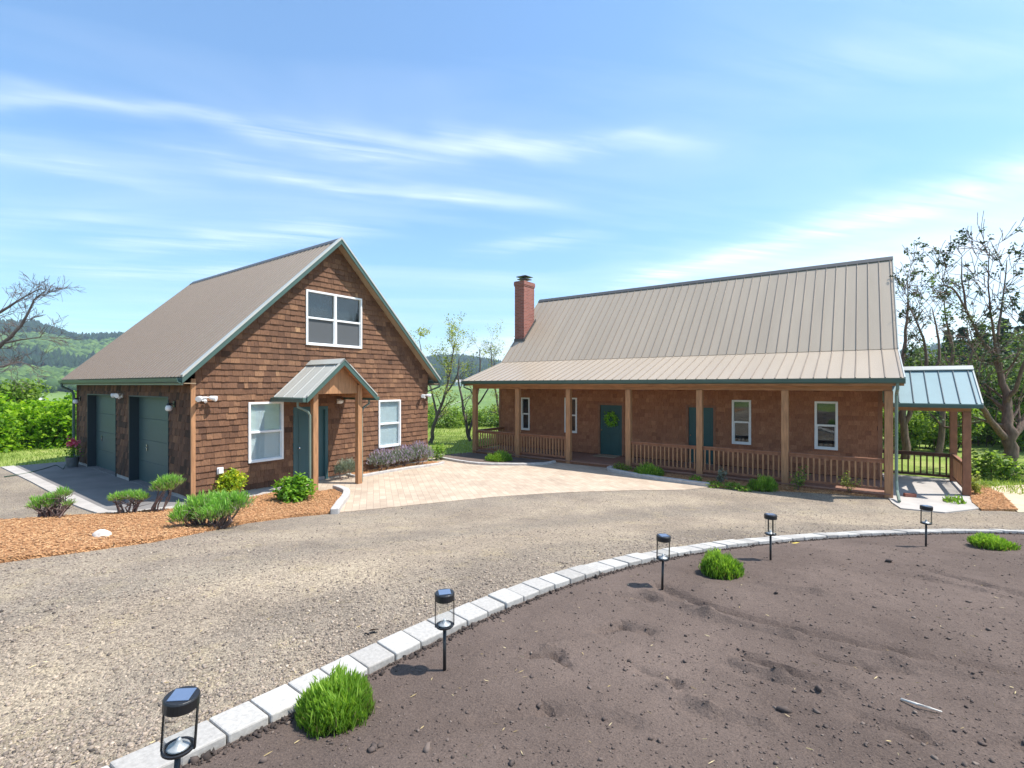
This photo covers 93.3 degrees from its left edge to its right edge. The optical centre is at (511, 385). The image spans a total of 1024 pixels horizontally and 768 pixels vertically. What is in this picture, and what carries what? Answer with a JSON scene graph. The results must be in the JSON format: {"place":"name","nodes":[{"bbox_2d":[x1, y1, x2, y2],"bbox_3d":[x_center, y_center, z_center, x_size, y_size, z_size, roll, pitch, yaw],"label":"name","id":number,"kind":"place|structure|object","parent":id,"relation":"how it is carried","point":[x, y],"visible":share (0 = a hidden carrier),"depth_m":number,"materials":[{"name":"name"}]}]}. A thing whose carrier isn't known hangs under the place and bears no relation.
{"place":"outdoors","nodes":[
{"label":"outdoors","id":0,"kind":"place"},
{"bbox_2d":[16,462,186,510],"bbox_3d":[-11.250,2.772,14.446,11.220,0.152,4.130,0,0,36],"label":"concrete apron","id":1,"kind":"object","parent":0,"point":[94,486],"visible":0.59,"depth_m":13.25,"materials":[{"name":"concrete"}]},
{"bbox_2d":[60,436,83,467],"bbox_3d":[-14.641,2.215,16.112,0.571,1.071,0.563,0,0,36],"label":"flower bucket","id":2,"kind":"object","parent":1,"relation":"on","point":[71,460],"visible":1,"depth_m":16.04,"materials":[{"name":"metal"}]},
{"bbox_2d":[306,458,708,511],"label":"paver patio","id":3,"kind":"structure","parent":0,"point":[448,481],"depth_m":13.54,"materials":[{"name":"stone"}]},
{"bbox_2d":[0,467,1023,767],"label":"gravel driveway","id":4,"kind":"structure","parent":0,"point":[730,511],"depth_m":5.26,"materials":[{"name":"gravel"}]},
{"bbox_2d":[1,466,282,513],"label":"concrete border","id":5,"kind":"object","parent":4,"relation":"on","point":[84,504],"visible":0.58,"depth_m":12.32,"materials":[{"name":"concrete"}]},
{"bbox_2d":[0,508,1022,767],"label":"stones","id":6,"kind":"object","parent":4,"relation":"on","point":[522,656],"visible":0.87,"depth_m":3.44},
{"bbox_2d":[0,423,1023,494],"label":"lawn","id":7,"kind":"structure","parent":0,"point":[982,448],"depth_m":19.55,"materials":[{"name":"plant"}]},
{"bbox_2d":[0,391,30,452],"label":"hedge shrub","id":8,"kind":"object","parent":7,"relation":"on","point":[7,430],"visible":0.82,"depth_m":20.13,"materials":[{"name":"green plant"}]},
{"bbox_2d":[0,378,51,412],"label":"hedge shrub","id":9,"kind":"object","parent":7,"relation":"on","point":[33,391],"visible":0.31,"depth_m":24.50,"materials":[{"name":"green plant"}]},
{"bbox_2d":[4,399,61,450],"bbox_3d":[-21.657,1.724,21.532,3.377,2.236,2.481,0,0,36],"label":"hedge shrub","id":10,"kind":"object","parent":7,"relation":"on","point":[30,423],"visible":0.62,"depth_m":20.97,"materials":[{"name":"green plant"}]},
{"bbox_2d":[0,271,89,393],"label":"bare tree","id":11,"kind":"object","parent":7,"relation":"on","point":[13,333],"visible":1,"depth_m":12.57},
{"bbox_2d":[20,396,76,448],"bbox_3d":[-20.698,1.673,21.931,3.633,2.344,2.406,0,0,36],"label":"hedge shrub","id":12,"kind":"object","parent":7,"relation":"on","point":[52,410],"visible":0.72,"depth_m":21.18,"materials":[{"name":"green plant"}]},
{"bbox_2d":[49,390,76,446],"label":"hedge shrub","id":13,"kind":"object","parent":7,"relation":"on","point":[70,429],"visible":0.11,"depth_m":21.50,"materials":[{"name":"green plant"}]},
{"bbox_2d":[110,742,173,767],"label":"edging block","id":14,"kind":"structure","parent":7,"relation":"on","point":[148,756],"depth_m":2.47,"materials":[{"name":"concrete"}]},
{"bbox_2d":[163,720,225,765],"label":"edging block","id":15,"kind":"structure","parent":7,"relation":"on","point":[210,735],"depth_m":2.65,"materials":[{"name":"concrete"}]},
{"bbox_2d":[211,468,248,492],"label":"golden shrub","id":16,"kind":"object","parent":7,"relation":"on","point":[229,478],"visible":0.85,"depth_m":11.74,"materials":[{"name":"yellow plant"}]},
{"bbox_2d":[209,701,267,743],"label":"edging block","id":17,"kind":"structure","parent":7,"relation":"on","point":[238,721],"depth_m":2.82,"materials":[{"name":"concrete"}]},
{"bbox_2d":[58,237,441,499],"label":"shingled garage","id":18,"kind":"structure","parent":7,"relation":"on","point":[278,356],"depth_m":13.65,"materials":[{"name":"brown wood"}]},
{"bbox_2d":[96,395,114,471],"bbox_3d":[-12.842,1.535,15.411,2.820,2.409,0.091,0,0,36],"label":"garage door","id":19,"kind":"structure","parent":18,"relation":"in","point":[105,405],"depth_m":15.66,"materials":[{"name":"green paint"}]},
{"bbox_2d":[139,397,167,482],"bbox_3d":[-9.585,1.535,13.047,2.790,2.409,0.091,0,0,36],"label":"garage door","id":20,"kind":"structure","parent":18,"relation":"in","point":[153,420],"depth_m":13.26,"materials":[{"name":"green paint"}]},
{"bbox_2d":[248,402,283,462],"bbox_3d":[-6.453,1.215,12.664,0.111,1.550,0.920,0,0,36],"label":"window","id":21,"kind":"structure","parent":18,"relation":"in","point":[265,419],"depth_m":12.70,"materials":[{"name":"white paint"}]},
{"bbox_2d":[297,409,323,477],"bbox_3d":[-5.739,1.715,13.715,0.100,2.030,0.880,0,0,36],"label":"entry door","id":22,"kind":"structure","parent":18,"relation":"in","point":[302,416],"depth_m":13.63,"materials":[{"name":"blue paint"}]},
{"bbox_2d":[306,289,361,348],"bbox_3d":[-5.294,-1.910,14.350,0.215,1.560,1.870,0,0,36],"label":"window","id":23,"kind":"structure","parent":18,"relation":"in","point":[331,319],"depth_m":14.29,"materials":[{"name":"white paint"}]},
{"bbox_2d":[378,400,400,447],"bbox_3d":[-4.057,1.265,15.966,0.111,1.550,0.920,0,0,36],"label":"window","id":24,"kind":"structure","parent":18,"relation":"in","point":[389,418],"depth_m":16.01,"materials":[{"name":"white paint"}]},
{"bbox_2d":[251,684,301,723],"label":"edging block","id":25,"kind":"structure","parent":7,"relation":"on","point":[275,704],"depth_m":3.00,"materials":[{"name":"concrete"}]},
{"bbox_2d":[288,669,329,694],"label":"edging block","id":26,"kind":"structure","parent":7,"relation":"on","point":[299,684],"depth_m":3.23,"materials":[{"name":"concrete"}]},
{"bbox_2d":[330,485,349,513],"bbox_3d":[-4.059,2.721,11.476,0.426,0.263,2.757,0,0,-19],"label":"garden edging","id":27,"kind":"object","parent":7,"relation":"on","point":[339,503],"visible":0.69,"depth_m":11.16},
{"bbox_2d":[320,655,367,675],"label":"edging block","id":28,"kind":"structure","parent":7,"relation":"on","point":[350,662],"depth_m":3.40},
{"bbox_2d":[334,457,354,479],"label":"silver shrub","id":29,"kind":"object","parent":7,"relation":"on","point":[338,468],"visible":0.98,"depth_m":13.99,"materials":[{"name":"grey plant"}]},
{"bbox_2d":[349,643,393,673],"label":"edging block","id":30,"kind":"structure","parent":7,"relation":"on","point":[373,657],"depth_m":3.53,"materials":[{"name":"concrete"}]},
{"bbox_2d":[351,461,437,473],"bbox_3d":[-3.698,2.779,15.966,0.540,0.198,3.600,0,0,36],"label":"lavender bed","id":31,"kind":"object","parent":7,"relation":"on","point":[384,468],"visible":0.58,"depth_m":15.73,"materials":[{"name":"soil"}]},
{"bbox_2d":[366,448,397,469],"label":"flowering lavender","id":32,"kind":"object","parent":31,"relation":"on","point":[386,456],"visible":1,"depth_m":15.15,"materials":[{"name":"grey plant"}]},
{"bbox_2d":[389,443,417,466],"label":"flowering lavender","id":33,"kind":"object","parent":31,"relation":"on","point":[403,453],"visible":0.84,"depth_m":15.86,"materials":[{"name":"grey plant"}]},
{"bbox_2d":[406,441,435,464],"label":"flowering lavender","id":34,"kind":"object","parent":31,"relation":"on","point":[424,450],"visible":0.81,"depth_m":16.51,"materials":[{"name":"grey plant"}]},
{"bbox_2d":[346,461,444,477],"bbox_3d":[-3.541,2.794,15.779,0.590,0.273,3.832,0,0,42],"label":"garden edging","id":35,"kind":"object","parent":7,"relation":"on","point":[397,469],"visible":0.45,"depth_m":15.39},
{"bbox_2d":[377,631,419,660],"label":"edging block","id":36,"kind":"structure","parent":7,"relation":"on","point":[399,644],"depth_m":3.70,"materials":[{"name":"concrete"}]},
{"bbox_2d":[403,620,442,647],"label":"edging block","id":37,"kind":"structure","parent":7,"relation":"on","point":[424,633],"depth_m":3.88,"materials":[{"name":"concrete"}]},
{"bbox_2d":[427,611,466,635],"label":"edging block","id":38,"kind":"structure","parent":7,"relation":"on","point":[459,622],"depth_m":4.07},
{"bbox_2d":[428,403,467,428],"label":"field bush","id":39,"kind":"object","parent":7,"relation":"on","point":[451,418],"visible":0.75,"depth_m":32.74,"materials":[{"name":"green plant"}]},
{"bbox_2d":[409,312,495,443],"bbox_3d":[-3.315,-0.382,23.930,5.311,6.890,2.661,0,0,4],"label":"young tree","id":40,"kind":"object","parent":7,"relation":"on","point":[446,363],"visible":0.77,"depth_m":23.91,"materials":[{"name":"green plant"}]},
{"bbox_2d":[449,602,486,625],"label":"edging block","id":41,"kind":"structure","parent":7,"relation":"on","point":[468,612],"depth_m":4.22,"materials":[{"name":"concrete"}]},
{"bbox_2d":[444,330,501,440],"bbox_3d":[-2.080,-0.010,25.008,3.377,6.149,2.564,0,0,3],"label":"young tree","id":42,"kind":"object","parent":7,"relation":"on","point":[468,430],"visible":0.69,"depth_m":24.93,"materials":[{"name":"green plant"}]},
{"bbox_2d":[470,596,503,616],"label":"edging block","id":43,"kind":"structure","parent":7,"relation":"on","point":[489,605],"depth_m":4.38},
{"bbox_2d":[478,403,498,426],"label":"field bush","id":44,"kind":"object","parent":7,"relation":"on","point":[492,420],"visible":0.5,"depth_m":33.80,"materials":[{"name":"green plant"}]},
{"bbox_2d":[433,452,546,462],"bbox_3d":[-0.920,2.880,18.441,4.650,0.141,2.070,0,0,36],"label":"porch bed","id":45,"kind":"object","parent":7,"relation":"on","point":[474,457],"visible":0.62,"depth_m":18.60,"materials":[{"name":"soil"}]},
{"bbox_2d":[485,450,512,461],"bbox_3d":[-0.476,2.649,18.220,1.024,0.510,1.048,0,0,36],"label":"green mound","id":46,"kind":"object","parent":45,"relation":"on","point":[500,456],"visible":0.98,"depth_m":18.01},
{"bbox_2d":[439,454,555,465],"bbox_3d":[-0.913,2.867,17.942,4.821,0.230,1.651,0,0,22],"label":"garden edging","id":47,"kind":"object","parent":7,"relation":"on","point":[500,464],"visible":0.45,"depth_m":17.23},
{"bbox_2d":[481,322,514,417],"bbox_3d":[-0.563,-0.296,27.068,2.616,6.762,2.360,0,0,5],"label":"young tree","id":48,"kind":"object","parent":7,"relation":"on","point":[496,397],"visible":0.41,"depth_m":26.95,"materials":[{"name":"green plant"}]},
{"bbox_2d":[488,588,522,609],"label":"edging block","id":49,"kind":"structure","parent":7,"relation":"on","point":[507,598],"depth_m":4.51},
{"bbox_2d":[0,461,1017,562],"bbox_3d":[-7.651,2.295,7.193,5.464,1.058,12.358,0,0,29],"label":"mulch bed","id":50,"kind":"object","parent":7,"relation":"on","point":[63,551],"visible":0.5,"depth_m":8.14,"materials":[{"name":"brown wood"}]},
{"bbox_2d":[21,486,77,517],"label":"woody lavender","id":51,"kind":"object","parent":50,"relation":"on","point":[48,502],"visible":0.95,"depth_m":9.53,"materials":[{"name":"green plant"}]},
{"bbox_2d":[106,488,153,512],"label":"woody lavender","id":52,"kind":"object","parent":50,"relation":"on","point":[137,495],"visible":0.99,"depth_m":10.03,"materials":[{"name":"green plant"}]},
{"bbox_2d":[148,473,183,511],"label":"leaning shrub","id":53,"kind":"object","parent":50,"relation":"on","point":[166,482],"visible":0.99,"depth_m":10.16,"materials":[{"name":"green plant"}]},
{"bbox_2d":[166,488,256,529],"bbox_3d":[-5.241,2.180,8.419,1.390,0.763,0.939,0,0,-8],"label":"woody lavender","id":54,"kind":"object","parent":50,"relation":"on","point":[218,506],"visible":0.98,"depth_m":8.32,"materials":[{"name":"green plant"}]},
{"bbox_2d":[270,471,317,502],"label":"peony bush","id":55,"kind":"object","parent":50,"relation":"on","point":[294,487],"visible":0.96,"depth_m":11.27,"materials":[{"name":"green plant"}]},
{"bbox_2d":[507,583,538,601],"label":"edging block","id":56,"kind":"structure","parent":7,"relation":"on","point":[526,592],"depth_m":4.66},
{"bbox_2d":[522,577,553,594],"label":"edging block","id":57,"kind":"structure","parent":7,"relation":"on","point":[541,585],"depth_m":4.81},
{"bbox_2d":[539,573,569,589],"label":"edging block","id":58,"kind":"structure","parent":7,"relation":"on","point":[557,581],"depth_m":4.95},
{"bbox_2d":[554,569,584,583],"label":"edging block","id":59,"kind":"structure","parent":7,"relation":"on","point":[572,576],"depth_m":5.08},
{"bbox_2d":[568,565,598,578],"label":"edging block","id":60,"kind":"structure","parent":7,"relation":"on","point":[587,572],"depth_m":5.22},
{"bbox_2d":[584,562,613,574],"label":"edging block","id":61,"kind":"structure","parent":7,"relation":"on","point":[603,568],"depth_m":5.36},
{"bbox_2d":[598,559,627,570],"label":"edging block","id":62,"kind":"structure","parent":7,"relation":"on","point":[616,564],"depth_m":5.50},
{"bbox_2d":[612,555,640,566],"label":"edging block","id":63,"kind":"structure","parent":7,"relation":"on","point":[630,561],"depth_m":5.62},
{"bbox_2d":[607,466,709,486],"bbox_3d":[4.294,2.870,14.959,0.576,0.225,3.718,0,0,-37],"label":"garden edging","id":64,"kind":"object","parent":7,"relation":"on","point":[654,477],"visible":0.56,"depth_m":14.52,"materials":[{"name":"concrete"}]},
{"bbox_2d":[461,256,983,502],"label":"shingled house","id":65,"kind":"structure","parent":7,"relation":"on","point":[780,376],"depth_m":16.60,"materials":[{"name":"wood"}]},
{"bbox_2d":[521,397,529,429],"bbox_3d":[0.633,1.265,21.339,0.460,1.430,0.215,0,0,36],"label":"window","id":66,"kind":"structure","parent":65,"relation":"in","point":[525,402],"depth_m":21.40,"materials":[{"name":"white paint"}]},
{"bbox_2d":[564,398,576,432],"bbox_3d":[2.470,1.245,20.005,0.580,1.450,0.215,0,0,36],"label":"window","id":67,"kind":"structure","parent":65,"relation":"in","point":[574,400],"depth_m":20.07,"materials":[{"name":"white paint"}]},
{"bbox_2d":[600,405,621,455],"bbox_3d":[3.879,1.768,18.916,0.930,1.965,0.115,0,0,36],"label":"door","id":68,"kind":"structure","parent":65,"relation":"in","point":[610,437],"depth_m":18.93,"materials":[{"name":"teal paint"}]},
{"bbox_2d":[688,407,712,464],"bbox_3d":[6.618,1.768,16.927,0.840,1.965,0.115,0,0,36],"label":"door","id":69,"kind":"structure","parent":65,"relation":"in","point":[707,412],"depth_m":16.87,"materials":[{"name":"teal paint"}]},
{"bbox_2d":[732,400,750,444],"bbox_3d":[7.711,1.240,16.203,0.590,1.480,0.215,0,0,36],"label":"window","id":70,"kind":"structure","parent":65,"relation":"in","point":[741,409],"depth_m":16.27,"materials":[{"name":"white paint"}]},
{"bbox_2d":[814,401,837,449],"bbox_3d":[9.633,1.235,14.808,0.600,1.470,0.215,0,0,36],"label":"window","id":71,"kind":"structure","parent":65,"relation":"in","point":[825,412],"depth_m":14.87,"materials":[{"name":"white paint"}]},
{"bbox_2d":[617,468,876,496],"bbox_3d":[6.152,2.889,13.970,7.250,0.121,1.361,0,0,36],"label":"front porch bed","id":72,"kind":"object","parent":7,"relation":"on","point":[807,490],"visible":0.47,"depth_m":13.09,"materials":[{"name":"brown soil"}]},
{"bbox_2d":[634,462,665,475],"bbox_3d":[4.335,2.663,15.280,0.981,0.482,0.955,0,0,36],"label":"green mound","id":73,"kind":"object","parent":72,"relation":"on","point":[649,469],"visible":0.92,"depth_m":15.12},
{"bbox_2d":[705,480,752,491],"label":"ground cover","id":74,"kind":"object","parent":72,"relation":"on","point":[739,487],"visible":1,"depth_m":13.38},
{"bbox_2d":[747,474,778,491],"bbox_3d":[6.902,2.667,13.282,0.777,0.472,0.861,0,0,36],"label":"green mound","id":75,"kind":"object","parent":72,"relation":"on","point":[764,483],"visible":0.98,"depth_m":13.10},
{"bbox_2d":[788,465,810,490],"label":"young shrub","id":76,"kind":"object","parent":72,"relation":"on","point":[801,481],"visible":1,"depth_m":12.97,"materials":[{"name":"green plant"}]},
{"bbox_2d":[883,407,930,450],"bbox_3d":[17.258,1.831,21.802,2.572,2.217,1.888,0,0,67],"label":"yard bush","id":77,"kind":"object","parent":7,"relation":"on","point":[914,428],"visible":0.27,"depth_m":21.09,"materials":[{"name":"green plant"}]},
{"bbox_2d":[883,340,946,436],"bbox_3d":[19.305,0.458,23.698,4.226,5.282,3.521,0,0,-19],"label":"leafy tree","id":78,"kind":"object","parent":7,"relation":"on","point":[908,362],"visible":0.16,"depth_m":22.84,"materials":[{"name":"green plant"}]},
{"bbox_2d":[893,237,957,458],"bbox_3d":[16.089,-1.402,19.032,3.309,8.928,2.155,0,0,-13],"label":"madrone tree","id":79,"kind":"object","parent":7,"relation":"on","point":[903,419],"visible":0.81,"depth_m":18.90,"materials":[{"name":"green plant"}]},
{"bbox_2d":[893,411,961,448],"bbox_3d":[18.982,1.919,22.244,2.757,2.050,1.711,0,0,36],"label":"yard bush","id":80,"kind":"object","parent":7,"relation":"on","point":[926,413],"visible":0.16,"depth_m":22.11,"materials":[{"name":"green plant"}]},
{"bbox_2d":[919,409,984,450],"bbox_3d":[19.317,1.733,21.203,2.664,2.411,1.744,0,0,-12],"label":"yard bush","id":81,"kind":"object","parent":7,"relation":"on","point":[959,429],"visible":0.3,"depth_m":21.00,"materials":[{"name":"green plant"}]},
{"bbox_2d":[889,211,1023,477],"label":"madrone tree","id":82,"kind":"object","parent":7,"relation":"on","point":[1007,432],"visible":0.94,"depth_m":15.31,"materials":[{"name":"brown plant"}]},
{"bbox_2d":[908,264,1008,452],"bbox_3d":[18.821,-0.997,20.493,3.402,8.168,3.297,0,0,-21],"label":"leafy tree","id":83,"kind":"object","parent":7,"relation":"on","point":[940,421],"visible":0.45,"depth_m":20.39,"materials":[{"name":"green plant"}]},
{"bbox_2d":[928,347,1007,441],"bbox_3d":[22.409,0.617,24.688,4.012,4.988,4.830,0,0,15],"label":"leafy tree","id":84,"kind":"object","parent":7,"relation":"on","point":[985,399],"visible":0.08,"depth_m":23.58,"materials":[{"name":"green plant"}]},
{"bbox_2d":[946,407,1001,446],"bbox_3d":[22.270,1.938,23.155,2.937,2.039,2.444,0,0,36],"label":"yard bush","id":85,"kind":"object","parent":7,"relation":"on","point":[988,427],"visible":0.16,"depth_m":22.62,"materials":[{"name":"green plant"}]},
{"bbox_2d":[961,448,1023,480],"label":"rhododendron bush","id":86,"kind":"object","parent":7,"relation":"on","point":[1006,468],"visible":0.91,"depth_m":14.78,"materials":[{"name":"green plant"}]},
{"bbox_2d":[971,487,1017,511],"bbox_3d":[12.074,2.895,12.276,0.734,0.120,3.608,0,0,38],"label":"mulch patch","id":87,"kind":"object","parent":7,"relation":"on","point":[997,499],"visible":0.55,"depth_m":11.66,"materials":[{"name":"brown wood"}]},
{"bbox_2d":[971,471,988,493],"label":"young shrub","id":88,"kind":"object","parent":87,"relation":"on","point":[975,487],"visible":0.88,"depth_m":12.54,"materials":[{"name":"green plant"}]},
{"bbox_2d":[971,366,1023,444],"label":"leafy tree","id":89,"kind":"object","parent":7,"relation":"on","point":[990,439],"visible":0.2,"depth_m":23.79,"materials":[{"name":"green plant"}]},
{"bbox_2d":[976,329,1023,416],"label":"leafy tree","id":90,"kind":"object","parent":7,"relation":"on","point":[1014,378],"visible":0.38,"depth_m":22.74,"materials":[{"name":"green plant"}]},
{"bbox_2d":[993,402,1023,450],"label":"yard bush","id":91,"kind":"object","parent":7,"relation":"on","point":[1020,441],"visible":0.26,"depth_m":21.19,"materials":[{"name":"green plant"}]},
{"bbox_2d":[0,0,1023,360],"label":"sky","id":92,"kind":"structure","parent":0,"point":[460,150],"materials":[{"name":"blue"}]},
{"bbox_2d":[42,385,1000,440],"bbox_3d":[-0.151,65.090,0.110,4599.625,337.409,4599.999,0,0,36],"label":"land","id":93,"kind":"structure","parent":0,"point":[487,399],"depth_m":354.71,"materials":[{"name":"plant"}]},
{"bbox_2d":[0,331,968,392],"bbox_3d":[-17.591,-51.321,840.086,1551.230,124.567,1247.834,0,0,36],"label":"leafy forest","id":94,"kind":"object","parent":93,"relation":"on","point":[85,347],"visible":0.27,"depth_m":601.20,"materials":[{"name":"plant"}]},
{"bbox_2d":[0,318,1018,385],"bbox_3d":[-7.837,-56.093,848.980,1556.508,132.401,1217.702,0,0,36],"label":"conifer forest","id":95,"kind":"object","parent":93,"relation":"on","point":[55,358],"visible":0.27,"depth_m":695.13,"materials":[{"name":"plant"}]},
{"bbox_2d":[931,328,962,416],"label":"conifer tree","id":96,"kind":"object","parent":93,"relation":"on","point":[947,340],"visible":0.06,"depth_m":61.65,"materials":[{"name":"green plant"}]},
{"bbox_2d":[953,325,970,365],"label":"conifer tree","id":97,"kind":"object","parent":93,"relation":"on","point":[960,331],"visible":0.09,"depth_m":65.67,"materials":[{"name":"green plant"}]},
{"bbox_2d":[974,348,1023,404],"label":"leafy tree","id":98,"kind":"object","parent":93,"relation":"on","point":[1013,369],"visible":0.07,"depth_m":30.52,"materials":[{"name":"green plant"}]},
{"bbox_2d":[991,317,1016,371],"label":"conifer tree","id":99,"kind":"object","parent":93,"relation":"on","point":[1002,330],"visible":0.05,"depth_m":63.59,"materials":[{"name":"green plant"}]},
{"bbox_2d":[186,534,1023,767],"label":"soil island","id":100,"kind":"structure","parent":0,"point":[503,687],"depth_m":3.36,"materials":[{"name":"soil"}]},
{"bbox_2d":[160,686,200,767],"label":"path light","id":101,"kind":"object","parent":100,"relation":"on","point":[181,701],"visible":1,"depth_m":2.10,"materials":[{"name":"black metal"}]},
{"bbox_2d":[294,661,375,739],"bbox_3d":[-1.057,1.878,2.958,0.502,0.310,0.503,0,0,36],"label":"grass tuft","id":102,"kind":"object","parent":100,"relation":"on","point":[338,701],"visible":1,"depth_m":2.85,"materials":[{"name":"plant"}]},
{"bbox_2d":[435,588,453,670],"bbox_3d":[-0.477,1.780,3.420,0.140,0.632,0.140,0,0,36],"label":"path light","id":103,"kind":"object","parent":100,"relation":"on","point":[444,596],"visible":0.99,"depth_m":3.40,"materials":[{"name":"black metal"}]},
{"bbox_2d":[180,532,1023,767],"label":"soil clods","id":104,"kind":"object","parent":100,"relation":"on","point":[205,756],"visible":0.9,"depth_m":3.12,"materials":[{"name":"soil"}]},
{"bbox_2d":[656,533,670,589],"bbox_3d":[1.521,1.820,4.847,0.140,0.634,0.140,0,0,36],"label":"path light","id":105,"kind":"object","parent":100,"relation":"on","point":[663,538],"visible":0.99,"depth_m":4.83,"materials":[{"name":"black metal"}]},
{"bbox_2d":[698,546,744,579],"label":"grass tuft","id":106,"kind":"object","parent":100,"relation":"on","point":[717,564],"visible":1,"depth_m":5.10,"materials":[{"name":"plant"}]},
{"bbox_2d":[764,513,776,559],"bbox_3d":[3.094,1.859,5.780,0.140,0.632,0.140,0,0,36],"label":"path light","id":107,"kind":"object","parent":100,"relation":"on","point":[772,517],"visible":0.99,"depth_m":5.77,"materials":[{"name":"black metal"}]},
{"bbox_2d":[920,505,932,546],"bbox_3d":[5.608,1.948,6.537,0.140,0.633,0.140,0,0,36],"label":"path light","id":108,"kind":"object","parent":100,"relation":"on","point":[926,508],"visible":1,"depth_m":6.53,"materials":[{"name":"black metal"}]},
{"bbox_2d":[967,531,1021,550],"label":"grass tuft","id":109,"kind":"object","parent":100,"relation":"on","point":[990,541],"visible":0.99,"depth_m":6.33,"materials":[{"name":"plant"}]},
{"bbox_2d":[883,474,978,512],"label":"concrete walk","id":110,"kind":"structure","parent":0,"point":[930,491],"depth_m":12.58,"materials":[{"name":"concrete"}]},
{"bbox_2d":[992,485,1023,512],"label":"sandy ground","id":111,"kind":"structure","parent":0,"point":[1016,499],"depth_m":12.41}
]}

